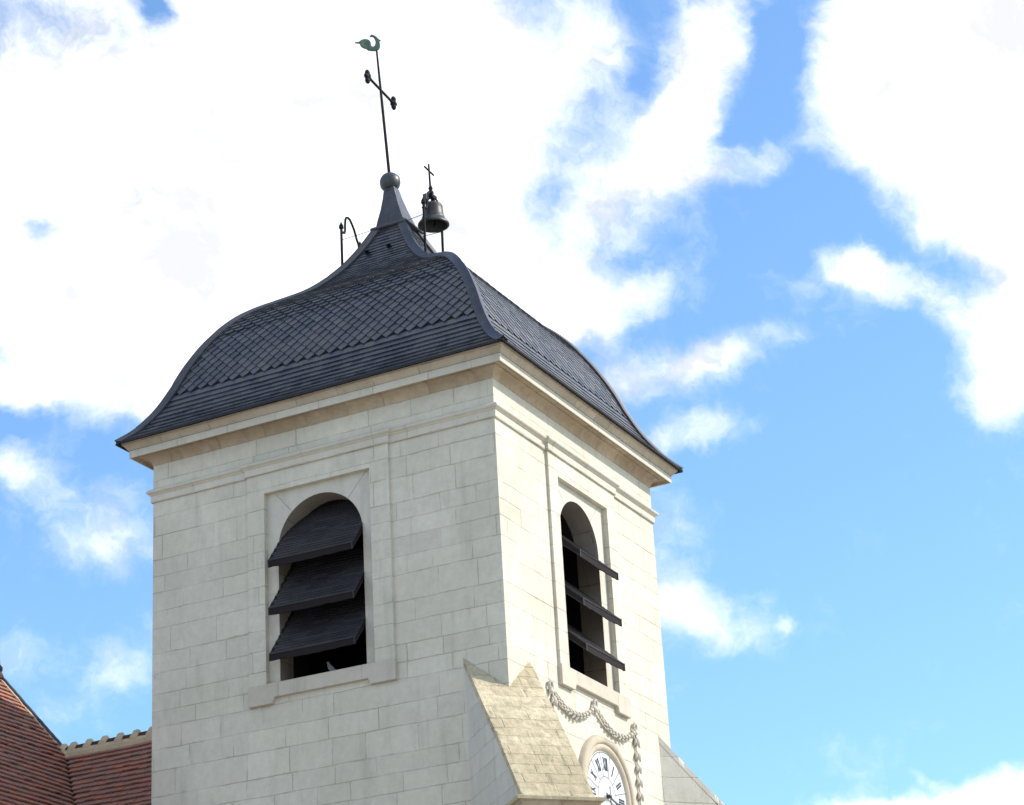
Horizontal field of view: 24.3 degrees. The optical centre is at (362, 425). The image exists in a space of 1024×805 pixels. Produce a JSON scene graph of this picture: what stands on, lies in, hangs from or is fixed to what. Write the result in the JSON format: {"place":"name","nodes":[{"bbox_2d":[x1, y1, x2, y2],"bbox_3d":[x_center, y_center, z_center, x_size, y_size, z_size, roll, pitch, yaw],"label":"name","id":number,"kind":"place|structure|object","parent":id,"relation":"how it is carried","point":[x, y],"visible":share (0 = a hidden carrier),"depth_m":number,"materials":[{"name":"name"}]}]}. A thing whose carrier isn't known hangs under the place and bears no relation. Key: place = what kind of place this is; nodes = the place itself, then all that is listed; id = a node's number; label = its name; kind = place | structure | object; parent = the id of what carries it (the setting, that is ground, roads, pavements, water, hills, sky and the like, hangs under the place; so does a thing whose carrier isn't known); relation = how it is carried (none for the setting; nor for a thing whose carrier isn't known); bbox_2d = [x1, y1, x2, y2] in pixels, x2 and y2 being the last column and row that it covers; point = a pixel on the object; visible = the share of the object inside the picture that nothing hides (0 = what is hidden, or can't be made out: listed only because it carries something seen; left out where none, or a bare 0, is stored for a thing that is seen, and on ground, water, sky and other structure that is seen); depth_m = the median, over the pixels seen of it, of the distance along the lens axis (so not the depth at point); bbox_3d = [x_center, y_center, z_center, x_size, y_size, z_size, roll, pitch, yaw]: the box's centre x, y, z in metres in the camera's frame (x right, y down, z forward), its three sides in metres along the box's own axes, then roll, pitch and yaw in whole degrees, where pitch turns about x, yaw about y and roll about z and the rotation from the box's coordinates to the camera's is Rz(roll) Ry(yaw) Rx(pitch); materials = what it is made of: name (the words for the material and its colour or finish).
{"place":"outdoors","nodes":[
{"label":"outdoors","id":0,"kind":"place"},
{"bbox_2d":[0,0,1023,804],"label":"sky","id":1,"kind":"structure","parent":0,"point":[787,236],"materials":[{"name":"blue"}]},
{"label":"ground","id":2,"kind":"structure","parent":0,"visible":0},
{"bbox_2d":[0,665,73,804],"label":"church transept","id":3,"kind":"structure","parent":2,"relation":"on","point":[33,768],"depth_m":44.51,"materials":[{"name":"tile"}]},
{"bbox_2d":[60,726,151,804],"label":"church nave","id":4,"kind":"structure","parent":2,"relation":"on","point":[107,770],"depth_m":44.54,"materials":[{"name":"tile"}]},
{"bbox_2d":[114,172,723,804],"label":"church tower","id":5,"kind":"structure","parent":2,"relation":"on","point":[404,482],"depth_m":40.65,"materials":[{"name":"stone"}]},
{"bbox_2d":[326,662,335,670],"bbox_3d":[-0.508,4.051,39.722,0.194,0.208,0.089,-15,-26,28],"label":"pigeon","id":6,"kind":"object","parent":5,"relation":"on","point":[330,667],"visible":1,"depth_m":39.70,"materials":[{"name":"grey"}]},
{"bbox_2d":[339,217,368,264],"bbox_3d":[-0.170,-3.241,46.040,0.591,2.004,1.003,4,-23,-13],"label":"bell bracket","id":7,"kind":"object","parent":5,"relation":"attached to","point":[341,227],"visible":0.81,"depth_m":46.17,"materials":[{"name":"black metal"}]},
{"bbox_2d":[355,34,396,171],"bbox_3d":[0.244,-6.353,47.068,0.554,3.237,1.224,-15,-26,28],"label":"weather vane","id":8,"kind":"object","parent":5,"relation":"on","point":[365,44],"visible":1,"depth_m":47.20,"materials":[{"name":"black metal"}]},
{"bbox_2d":[407,164,443,251],"bbox_3d":[1.168,-3.808,45.579,0.559,2.620,0.799,-15,-26,28],"label":"bell bracket","id":9,"kind":"object","parent":5,"relation":"attached to","point":[424,201],"visible":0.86,"depth_m":45.48,"materials":[{"name":"black metal"}]},
{"bbox_2d":[418,193,448,232],"bbox_3d":[1.359,-4.131,45.608,0.610,0.718,0.610,-15,-26,28],"label":"bell","id":10,"kind":"object","parent":9,"relation":"hanging from","point":[436,220],"visible":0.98,"depth_m":45.49,"materials":[{"name":"grey metal"}]},
{"bbox_2d":[578,735,635,804],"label":"clock","id":11,"kind":"object","parent":5,"relation":"attached to","point":[603,764],"visible":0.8,"depth_m":40.11,"materials":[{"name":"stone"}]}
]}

